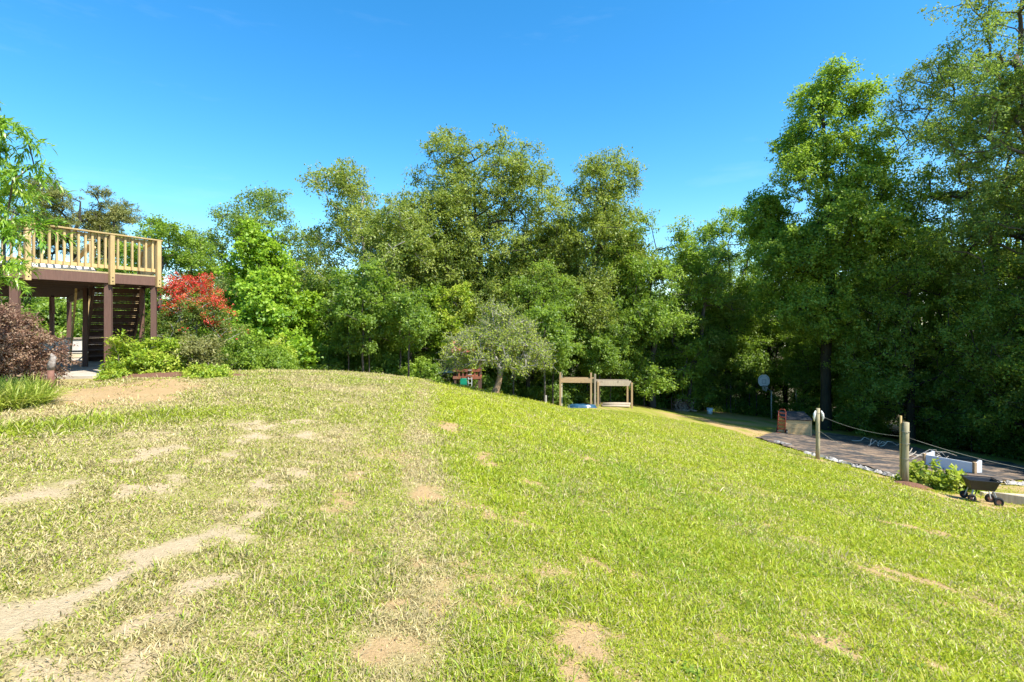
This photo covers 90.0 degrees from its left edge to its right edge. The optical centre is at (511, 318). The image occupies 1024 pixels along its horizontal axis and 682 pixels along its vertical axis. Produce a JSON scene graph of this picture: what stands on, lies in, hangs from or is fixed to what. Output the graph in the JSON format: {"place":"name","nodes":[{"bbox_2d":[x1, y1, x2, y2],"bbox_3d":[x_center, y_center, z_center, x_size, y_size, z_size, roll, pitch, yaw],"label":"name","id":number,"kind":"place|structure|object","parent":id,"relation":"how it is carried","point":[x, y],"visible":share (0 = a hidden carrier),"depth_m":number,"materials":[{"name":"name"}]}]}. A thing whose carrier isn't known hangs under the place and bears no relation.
{"place":"outdoors","nodes":[
{"label":"outdoors","id":0,"kind":"place"},
{"bbox_2d":[16,258,95,270],"bbox_3d":[-10.421,-1.217,11.573,0.550,0.222,1.647,0,0,24],"label":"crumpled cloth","id":1,"kind":"object","parent":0,"point":[64,267],"visible":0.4,"depth_m":11.58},
{"bbox_2d":[23,352,123,378],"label":"patio","id":2,"kind":"structure","parent":0,"point":[82,372],"depth_m":13.41,"materials":[{"name":"concrete"}]},
{"bbox_2d":[40,337,94,357],"bbox_3d":[-15.000,0.991,17.400,1.780,0.658,0.620,0,0,-20],"label":"storage bench","id":3,"kind":"object","parent":2,"relation":"on","point":[76,342],"visible":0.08,"depth_m":17.20,"materials":[{"name":"beige wood"}]},
{"bbox_2d":[0,219,162,368],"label":"wooden deck","id":4,"kind":"structure","parent":2,"relation":"on","point":[71,285],"depth_m":13.28,"materials":[{"name":"brown paint"}]},
{"bbox_2d":[0,352,1023,681],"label":"ground","id":5,"kind":"structure","parent":0,"point":[26,616],"depth_m":3.36,"materials":[{"name":"soil"}]},
{"bbox_2d":[0,296,62,330],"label":"forest bush","id":6,"kind":"object","parent":5,"relation":"on","point":[26,303],"visible":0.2,"depth_m":26.25,"materials":[{"name":"green plant"}]},
{"bbox_2d":[0,371,77,410],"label":"liriope border","id":7,"kind":"object","parent":5,"relation":"on","point":[17,393],"visible":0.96,"depth_m":6.45,"materials":[{"name":"plant"}]},
{"bbox_2d":[0,100,78,296],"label":"peach tree","id":8,"kind":"object","parent":5,"relation":"on","point":[11,192],"visible":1,"depth_m":6.01,"materials":[{"name":"green plant"}]},
{"bbox_2d":[0,297,81,386],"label":"burgundy bush","id":9,"kind":"object","parent":5,"relation":"on","point":[17,357],"visible":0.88,"depth_m":9.02,"materials":[{"name":"purple plant"}]},
{"bbox_2d":[47,353,56,389],"bbox_3d":[-6.969,0.881,7.750,0.107,0.708,0.093,0,0,0],"label":"rusty post","id":10,"kind":"object","parent":5,"relation":"on","point":[51,364],"visible":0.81,"depth_m":7.72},
{"bbox_2d":[27,299,82,337],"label":"forest bush","id":11,"kind":"object","parent":5,"relation":"on","point":[57,327],"visible":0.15,"depth_m":26.25,"materials":[{"name":"green plant"}]},
{"bbox_2d":[32,297,82,336],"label":"forest bush","id":12,"kind":"object","parent":5,"relation":"on","point":[57,304],"visible":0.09,"depth_m":26.68,"materials":[{"name":"green plant"}]},
{"bbox_2d":[2,174,146,287],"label":"pine tree","id":13,"kind":"object","parent":5,"relation":"on","point":[98,220],"visible":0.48,"depth_m":37.78,"materials":[{"name":"green plant"}]},
{"bbox_2d":[55,293,149,337],"bbox_3d":[-21.242,-0.006,26.933,4.340,3.186,4.827,0,0,-41],"label":"forest bush","id":14,"kind":"object","parent":5,"relation":"on","point":[79,322],"visible":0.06,"depth_m":25.69,"materials":[{"name":"green plant"}]},
{"bbox_2d":[95,213,225,349],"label":"broadleaf tree","id":15,"kind":"object","parent":5,"relation":"on","point":[159,229],"visible":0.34,"depth_m":26.41,"materials":[{"name":"green plant"}]},
{"bbox_2d":[98,371,249,379],"bbox_3d":[-8.090,1.365,12.133,3.343,0.241,2.719,0,0,27],"label":"flower bed","id":16,"kind":"object","parent":5,"relation":"on","point":[163,374],"visible":0.24,"depth_m":11.46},
{"bbox_2d":[96,329,143,376],"bbox_3d":[-9.001,0.844,12.021,1.291,1.243,1.203,0,0,-23],"label":"nandina shrub","id":17,"kind":"object","parent":16,"relation":"on","point":[121,347],"visible":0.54,"depth_m":11.93,"materials":[{"name":"green plant"}]},
{"bbox_2d":[93,361,165,381],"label":"groundcover shrub","id":18,"kind":"object","parent":16,"relation":"on","point":[113,373],"visible":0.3,"depth_m":11.30,"materials":[{"name":"green plant"}]},
{"bbox_2d":[116,335,198,373],"bbox_3d":[-8.480,0.933,12.276,1.678,1.090,1.626,0,0,41],"label":"nandina shrub","id":19,"kind":"object","parent":16,"relation":"on","point":[153,353],"visible":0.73,"depth_m":12.00,"materials":[{"name":"green plant"}]},
{"bbox_2d":[166,332,228,370],"bbox_3d":[-7.906,0.924,12.701,1.710,1.170,1.449,0,0,0],"label":"pale shrub","id":20,"kind":"object","parent":16,"relation":"on","point":[199,349],"visible":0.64,"depth_m":12.52,"materials":[{"name":"green plant"}]},
{"bbox_2d":[177,361,238,378],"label":"groundcover shrub","id":21,"kind":"object","parent":16,"relation":"on","point":[205,371],"visible":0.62,"depth_m":11.40,"materials":[{"name":"green plant"}]},
{"bbox_2d":[138,271,249,366],"bbox_3d":[-9.279,0.124,14.554,2.736,3.046,2.741,0,0,19],"label":"crape myrtle","id":22,"kind":"object","parent":5,"relation":"on","point":[188,309],"visible":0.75,"depth_m":14.44,"materials":[{"name":"red plant"}]},
{"bbox_2d":[211,321,269,369],"bbox_3d":[-9.287,0.993,17.504,1.985,1.789,2.389,0,0,0],"label":"shrub","id":23,"kind":"object","parent":5,"relation":"on","point":[246,350],"visible":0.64,"depth_m":17.16,"materials":[{"name":"green plant"}]},
{"bbox_2d":[165,181,333,298],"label":"broadleaf tree","id":24,"kind":"object","parent":5,"relation":"on","point":[269,197],"visible":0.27,"depth_m":35.12,"materials":[{"name":"green plant"}]},
{"bbox_2d":[190,214,332,369],"bbox_3d":[-11.851,-0.914,24.651,6.552,8.209,7.118,0,0,0],"label":"sweetgum tree","id":25,"kind":"object","parent":5,"relation":"on","point":[267,305],"visible":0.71,"depth_m":23.81,"materials":[{"name":"green plant"}]},
{"bbox_2d":[255,344,302,369],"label":"shrub","id":26,"kind":"object","parent":5,"relation":"on","point":[272,361],"visible":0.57,"depth_m":19.34,"materials":[{"name":"green plant"}]},
{"bbox_2d":[262,333,297,365],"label":"shrub","id":27,"kind":"object","parent":5,"relation":"on","point":[278,342],"visible":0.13,"depth_m":20.50,"materials":[{"name":"green plant"}]},
{"bbox_2d":[303,342,354,370],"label":"forest bush","id":28,"kind":"object","parent":5,"relation":"on","point":[334,362],"visible":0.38,"depth_m":24.88,"materials":[{"name":"green plant"}]},
{"bbox_2d":[291,266,382,359],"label":"broadleaf tree","id":29,"kind":"object","parent":5,"relation":"on","point":[323,286],"visible":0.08,"depth_m":27.42,"materials":[{"name":"green plant"}]},
{"bbox_2d":[322,310,368,370],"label":"sapling","id":30,"kind":"object","parent":5,"relation":"on","point":[341,342],"visible":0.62,"depth_m":24.51,"materials":[{"name":"green plant"}]},
{"bbox_2d":[317,257,405,371],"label":"sapling","id":31,"kind":"object","parent":5,"relation":"on","point":[355,297],"visible":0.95,"depth_m":23.75,"materials":[{"name":"green plant"}]},
{"bbox_2d":[345,348,399,374],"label":"forest bush","id":32,"kind":"object","parent":5,"relation":"on","point":[375,364],"visible":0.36,"depth_m":25.56,"materials":[{"name":"green plant"}]},
{"bbox_2d":[271,156,474,360],"bbox_3d":[-7.969,-2.433,31.892,11.480,14.535,13.202,0,0,17],"label":"oak tree","id":33,"kind":"object","parent":5,"relation":"on","point":[364,227],"visible":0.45,"depth_m":27.87,"materials":[{"name":"green plant"}]},
{"bbox_2d":[350,307,396,371],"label":"sapling","id":34,"kind":"object","parent":5,"relation":"on","point":[368,343],"visible":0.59,"depth_m":24.41,"materials":[{"name":"green plant"}]},
{"bbox_2d":[378,345,425,374],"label":"forest bush","id":35,"kind":"object","parent":5,"relation":"on","point":[392,356],"visible":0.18,"depth_m":26.49,"materials":[{"name":"green plant"}]},
{"bbox_2d":[372,293,435,368],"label":"sapling","id":36,"kind":"object","parent":5,"relation":"on","point":[386,337],"visible":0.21,"depth_m":26.08,"materials":[{"name":"green plant"}]},
{"bbox_2d":[372,285,437,376],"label":"sapling","id":37,"kind":"object","parent":5,"relation":"on","point":[403,303],"visible":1,"depth_m":24.13,"materials":[{"name":"green plant"}]},
{"bbox_2d":[381,279,459,380],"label":"tree","id":38,"kind":"object","parent":5,"relation":"on","point":[439,327],"visible":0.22,"depth_m":27.89,"materials":[{"name":"green plant"}]},
{"bbox_2d":[397,356,448,381],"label":"forest bush","id":39,"kind":"object","parent":5,"relation":"on","point":[429,369],"visible":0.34,"depth_m":25.78,"materials":[{"name":"green plant"}]},
{"bbox_2d":[367,227,481,382],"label":"oak tree","id":40,"kind":"object","parent":5,"relation":"on","point":[456,280],"visible":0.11,"depth_m":29.82,"materials":[{"name":"green plant"}]},
{"bbox_2d":[424,280,484,382],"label":"tree","id":41,"kind":"object","parent":5,"relation":"on","point":[450,320],"visible":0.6,"depth_m":27.79,"materials":[{"name":"green plant"}]},
{"bbox_2d":[442,341,481,388],"bbox_3d":[-3.208,2.661,26.987,3.376,2.931,1.904,0,0,0],"label":"swing set","id":42,"kind":"object","parent":5,"relation":"on","point":[466,377],"visible":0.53,"depth_m":26.28,"materials":[{"name":"paint"}]},
{"bbox_2d":[383,123,594,378],"bbox_3d":[-1.240,-3.210,33.024,13.870,17.566,12.286,0,0,0],"label":"oak tree","id":43,"kind":"object","parent":5,"relation":"on","point":[458,201],"visible":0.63,"depth_m":30.41,"materials":[{"name":"green plant"}]},
{"bbox_2d":[434,294,560,392],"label":"fruit tree","id":44,"kind":"object","parent":5,"relation":"on","point":[511,351],"visible":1,"depth_m":18.14,"materials":[{"name":"green plant"}]},
{"bbox_2d":[0,408,1016,681],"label":"soil crumbs","id":45,"kind":"object","parent":5,"relation":"on","point":[262,632],"visible":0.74,"depth_m":2.83,"materials":[{"name":"soil"}]},
{"bbox_2d":[0,368,1023,681],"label":"grass","id":46,"kind":"structure","parent":5,"relation":"on","point":[762,464],"depth_m":4.23,"materials":[{"name":"plant"}]},
{"bbox_2d":[4,379,1022,681],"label":"fallen leaves","id":47,"kind":"object","parent":5,"relation":"on","point":[402,541],"visible":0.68,"depth_m":3.06,"materials":[{"name":"plant"}]},
{"bbox_2d":[472,254,586,396],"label":"broadleaf tree","id":48,"kind":"object","parent":5,"relation":"on","point":[552,294],"visible":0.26,"depth_m":30.25,"materials":[{"name":"green plant"}]},
{"bbox_2d":[485,211,618,396],"bbox_3d":[2.234,-0.629,34.878,8.925,13.394,9.250,0,0,0],"label":"oak tree","id":49,"kind":"object","parent":5,"relation":"on","point":[575,254],"visible":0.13,"depth_m":32.30,"materials":[{"name":"green plant"}]},
{"bbox_2d":[520,372,583,406],"bbox_3d":[2.391,4.346,32.296,3.839,2.818,4.269,0,0,20],"label":"forest bush","id":50,"kind":"object","parent":5,"relation":"on","point":[566,393],"visible":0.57,"depth_m":31.32,"materials":[{"name":"green plant"}]},
{"bbox_2d":[520,298,586,401],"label":"sapling","id":51,"kind":"object","parent":5,"relation":"on","point":[556,333],"visible":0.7,"depth_m":27.60,"materials":[{"name":"green plant"}]},
{"bbox_2d":[539,326,579,403],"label":"sapling","id":52,"kind":"object","parent":5,"relation":"on","point":[561,366],"visible":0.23,"depth_m":29.39,"materials":[{"name":"green plant"}]},
{"bbox_2d":[546,322,589,402],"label":"sapling","id":53,"kind":"object","parent":5,"relation":"on","point":[578,332],"visible":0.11,"depth_m":31.76,"materials":[{"name":"green plant"}]},
{"bbox_2d":[559,372,595,405],"bbox_3d":[3.701,4.212,29.210,2.065,2.306,0.750,0,0,0],"label":"timber frame","id":54,"kind":"object","parent":5,"relation":"on","point":[590,379],"visible":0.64,"depth_m":28.92,"materials":[{"name":"brown wood"}]},
{"bbox_2d":[525,144,668,372],"bbox_3d":[5.936,-2.884,35.379,11.283,17.267,10.651,0,0,0],"label":"oak tree","id":55,"kind":"object","parent":5,"relation":"on","point":[603,224],"visible":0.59,"depth_m":32.83,"materials":[{"name":"green plant"}]},
{"bbox_2d":[575,329,619,403],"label":"sapling","id":56,"kind":"object","parent":5,"relation":"on","point":[597,368],"visible":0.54,"depth_m":31.46,"materials":[{"name":"green plant"}]},
{"bbox_2d":[574,368,624,402],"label":"forest bush","id":57,"kind":"object","parent":5,"relation":"on","point":[605,395],"visible":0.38,"depth_m":33.98,"materials":[{"name":"green plant"}]},
{"bbox_2d":[578,331,628,403],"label":"sapling","id":58,"kind":"object","parent":5,"relation":"on","point":[610,363],"visible":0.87,"depth_m":31.18,"materials":[{"name":"green plant"}]},
{"bbox_2d":[596,379,632,408],"bbox_3d":[5.926,4.505,29.810,2.046,1.833,0.750,0,0,0],"label":"timber frame","id":59,"kind":"object","parent":5,"relation":"on","point":[612,382],"visible":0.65,"depth_m":29.52,"materials":[{"name":"brown wood"}]},
{"bbox_2d":[564,270,673,400],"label":"broadleaf tree","id":60,"kind":"object","parent":5,"relation":"on","point":[630,372],"visible":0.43,"depth_m":33.35,"materials":[{"name":"green plant"}]},
{"bbox_2d":[613,345,647,402],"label":"sapling","id":61,"kind":"object","parent":5,"relation":"on","point":[635,354],"visible":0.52,"depth_m":33.55,"materials":[{"name":"green plant"}]},
{"bbox_2d":[280,422,1023,681],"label":"clover","id":62,"kind":"object","parent":5,"relation":"on","point":[685,661],"visible":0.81,"depth_m":3.26,"materials":[{"name":"green plant"}]},
{"bbox_2d":[586,203,728,407],"bbox_3d":[9.960,-0.580,36.604,11.049,13.850,11.110,0,0,-40],"label":"broadleaf tree","id":63,"kind":"object","parent":5,"relation":"on","point":[673,319],"visible":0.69,"depth_m":34.37,"materials":[{"name":"green plant"}]},
{"bbox_2d":[671,397,696,411],"bbox_3d":[11.992,6.088,36.044,1.807,1.100,0.814,0,0,-6],"label":"firewood pile","id":64,"kind":"object","parent":5,"relation":"on","point":[679,405],"visible":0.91,"depth_m":35.98,"materials":[{"name":"wood"}]},
{"bbox_2d":[665,285,743,397],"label":"broadleaf tree","id":65,"kind":"object","parent":5,"relation":"on","point":[717,385],"visible":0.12,"depth_m":39.34,"materials":[{"name":"green plant"}]},
{"bbox_2d":[691,382,725,411],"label":"forest bush","id":66,"kind":"object","parent":5,"relation":"on","point":[715,406],"visible":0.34,"depth_m":39.70,"materials":[{"name":"green plant"}]},
{"bbox_2d":[640,253,777,406],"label":"broadleaf tree","id":67,"kind":"object","parent":5,"relation":"on","point":[727,338],"visible":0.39,"depth_m":37.74,"materials":[{"name":"green plant"}]},
{"bbox_2d":[672,245,750,403],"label":"broadleaf tree","id":68,"kind":"object","parent":5,"relation":"on","point":[728,305],"visible":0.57,"depth_m":35.82,"materials":[{"name":"green plant"}]},
{"bbox_2d":[701,342,751,408],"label":"sapling","id":69,"kind":"object","parent":5,"relation":"on","point":[717,372],"visible":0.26,"depth_m":39.76,"materials":[{"name":"green plant"}]},
{"bbox_2d":[670,203,783,374],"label":"broadleaf tree","id":70,"kind":"object","parent":5,"relation":"on","point":[711,237],"visible":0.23,"depth_m":40.53,"materials":[{"name":"green plant"}]},
{"bbox_2d":[711,332,761,412],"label":"sapling","id":71,"kind":"object","parent":5,"relation":"on","point":[740,361],"visible":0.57,"depth_m":38.70,"materials":[{"name":"green plant"}]},
{"bbox_2d":[724,391,769,413],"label":"forest bush","id":72,"kind":"object","parent":5,"relation":"on","point":[744,402],"visible":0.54,"depth_m":40.12,"materials":[{"name":"green plant"}]},
{"bbox_2d":[727,334,773,414],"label":"sapling","id":73,"kind":"object","parent":5,"relation":"on","point":[758,361],"visible":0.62,"depth_m":38.79,"materials":[{"name":"green plant"}]},
{"bbox_2d":[742,361,775,414],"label":"sapling","id":74,"kind":"object","parent":5,"relation":"on","point":[752,389],"visible":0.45,"depth_m":39.12,"materials":[{"name":"green plant"}]},
{"bbox_2d":[743,391,787,417],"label":"forest bush","id":75,"kind":"object","parent":5,"relation":"on","point":[776,406],"visible":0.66,"depth_m":39.29,"materials":[{"name":"green plant"}]},
{"bbox_2d":[720,248,820,404],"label":"broadleaf tree","id":76,"kind":"object","parent":5,"relation":"on","point":[773,389],"visible":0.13,"depth_m":41.22,"materials":[{"name":"green plant"}]},
{"bbox_2d":[739,279,842,410],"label":"forest tree","id":77,"kind":"object","parent":5,"relation":"on","point":[786,397],"visible":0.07,"depth_m":43.44,"materials":[{"name":"green plant"}]},
{"bbox_2d":[779,354,819,395],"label":"sapling","id":78,"kind":"object","parent":5,"relation":"on","point":[811,390],"visible":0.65,"depth_m":36.01,"materials":[{"name":"green plant"}]},
{"bbox_2d":[776,330,840,401],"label":"sapling","id":79,"kind":"object","parent":5,"relation":"on","point":[794,356],"visible":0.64,"depth_m":35.97,"materials":[{"name":"green plant"}]},
{"bbox_2d":[786,391,833,425],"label":"forest bush","id":80,"kind":"object","parent":5,"relation":"on","point":[808,409],"visible":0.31,"depth_m":35.01,"materials":[{"name":"green plant"}]},
{"bbox_2d":[813,408,823,459],"bbox_3d":[10.000,3.879,16.740,0.369,1.872,0.159,0,0,0],"label":"line post","id":81,"kind":"object","parent":5,"relation":"on","point":[816,413],"visible":0.99,"depth_m":16.70,"materials":[{"name":"brown wood"}]},
{"bbox_2d":[733,52,950,430],"bbox_3d":[19.523,-4.323,31.419,11.824,22.578,11.647,0,0,34],"label":"tulip poplar","id":82,"kind":"object","parent":5,"relation":"on","point":[851,208],"visible":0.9,"depth_m":29.88,"materials":[{"name":"green plant"}]},
{"bbox_2d":[832,397,877,433],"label":"forest bush","id":83,"kind":"object","parent":5,"relation":"on","point":[834,424],"visible":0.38,"depth_m":32.74,"materials":[{"name":"green plant"}]},
{"bbox_2d":[789,252,925,417],"bbox_3d":[25.225,0.795,38.690,8.541,14.694,9.876,0,0,15],"label":"broadleaf tree","id":84,"kind":"object","parent":5,"relation":"on","point":[836,376],"visible":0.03,"depth_m":36.92,"materials":[{"name":"green plant"}]},
{"bbox_2d":[850,415,893,436],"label":"forest bush","id":85,"kind":"object","parent":5,"relation":"on","point":[882,430],"visible":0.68,"depth_m":31.38,"materials":[{"name":"green plant"}]},
{"bbox_2d":[754,432,1023,480],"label":"landscape fabric","id":86,"kind":"object","parent":5,"relation":"on","point":[888,451],"visible":0.81,"depth_m":20.74,"materials":[{"name":"fabric"}]},
{"bbox_2d":[777,411,812,435],"bbox_3d":[14.450,5.398,26.200,1.320,1.089,1.200,0,0,10],"label":"garden chest","id":87,"kind":"object","parent":86,"relation":"on","point":[798,422],"visible":0.84,"depth_m":25.73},
{"bbox_2d":[803,451,895,477],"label":"rocks","id":88,"kind":"object","parent":86,"relation":"on","point":[854,465],"visible":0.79,"depth_m":16.03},
{"bbox_2d":[923,451,981,473],"bbox_3d":[15.792,5.183,18.333,2.323,0.758,1.519,0,0,-44],"label":"raised bed","id":89,"kind":"object","parent":86,"relation":"on","point":[970,467],"visible":0.71,"depth_m":17.69,"materials":[{"name":"white plastic"}]},
{"bbox_2d":[855,334,945,413],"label":"sapling","id":90,"kind":"object","parent":5,"relation":"on","point":[902,368],"visible":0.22,"depth_m":28.70,"materials":[{"name":"green plant"}]},
{"bbox_2d":[873,354,935,420],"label":"sapling","id":91,"kind":"object","parent":5,"relation":"on","point":[918,387],"visible":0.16,"depth_m":28.80,"materials":[{"name":"green plant"}]},
{"bbox_2d":[850,299,966,424],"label":"forest tree","id":92,"kind":"object","parent":5,"relation":"on","point":[930,321],"visible":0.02,"depth_m":35.16,"materials":[{"name":"green plant"}]},
{"bbox_2d":[892,481,932,489],"bbox_3d":[10.608,4.447,13.528,1.082,0.250,0.872,0,0,27],"label":"soil mound","id":93,"kind":"object","parent":5,"relation":"on","point":[914,485],"visible":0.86,"depth_m":13.36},
{"bbox_2d":[899,416,909,481],"bbox_3d":[10.520,3.631,13.700,0.213,2.020,0.213,0,0,0],"label":"vine post","id":94,"kind":"object","parent":93,"relation":"on","point":[904,443],"visible":0.96,"depth_m":13.66,"materials":[{"name":"brown wood"}]},
{"bbox_2d":[817,227,1023,450],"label":"broadleaf tree","id":95,"kind":"object","parent":5,"relation":"on","point":[883,387],"visible":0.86,"depth_m":27.30,"materials":[{"name":"green plant"}]},
{"bbox_2d":[890,458,966,493],"bbox_3d":[11.224,4.178,13.800,1.534,0.960,1.542,0,0,0],"label":"grapevine","id":96,"kind":"object","parent":5,"relation":"on","point":[932,479],"visible":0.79,"depth_m":13.58,"materials":[{"name":"green plant"}]},
{"bbox_2d":[915,418,966,448],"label":"forest bush","id":97,"kind":"object","parent":5,"relation":"on","point":[920,437],"visible":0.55,"depth_m":28.25,"materials":[{"name":"green plant"}]},
{"bbox_2d":[859,218,1023,420],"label":"forest tree","id":98,"kind":"object","parent":5,"relation":"on","point":[933,315],"visible":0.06,"depth_m":31.12,"materials":[{"name":"green plant"}]},
{"bbox_2d":[865,0,1023,292],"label":"oak tree","id":99,"kind":"object","parent":5,"relation":"on","point":[933,92],"visible":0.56,"depth_m":26.51,"materials":[{"name":"green plant"}]},
{"bbox_2d":[901,253,1023,452],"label":"broadleaf tree","id":100,"kind":"object","parent":5,"relation":"on","point":[970,325],"visible":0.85,"depth_m":23.80,"materials":[{"name":"green plant"}]},
{"bbox_2d":[902,4,1023,379],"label":"oak tree","id":101,"kind":"object","parent":5,"relation":"on","point":[990,220],"visible":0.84,"depth_m":23.12,"materials":[{"name":"green plant"}]},
{"bbox_2d":[912,180,1023,405],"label":"forest tree","id":102,"kind":"object","parent":5,"relation":"on","point":[944,316],"visible":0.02,"depth_m":31.96,"materials":[{"name":"green plant"}]},
{"bbox_2d":[960,474,1003,506],"bbox_3d":[11.311,4.170,12.333,0.696,0.624,0.484,0,0,20],"label":"yard cart","id":103,"kind":"object","parent":5,"relation":"on","point":[982,483],"visible":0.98,"depth_m":12.25,"materials":[{"name":"black plastic"}]},
{"bbox_2d":[965,407,1023,459],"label":"forest bush","id":104,"kind":"object","parent":5,"relation":"on","point":[1000,446],"visible":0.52,"depth_m":24.90,"materials":[{"name":"green plant"}]},
{"bbox_2d":[992,491,1023,504],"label":"edging plank","id":105,"kind":"object","parent":5,"relation":"on","point":[1013,499],"visible":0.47,"depth_m":12.57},
{"bbox_2d":[996,320,1023,381],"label":"broadleaf tree","id":106,"kind":"object","parent":5,"relation":"on","point":[1016,365],"visible":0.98,"depth_m":21.03,"materials":[{"name":"green plant"}]},
{"bbox_2d":[0,0,1023,333],"label":"sky","id":107,"kind":"structure","parent":0,"point":[178,107],"materials":[{"name":"blue"}]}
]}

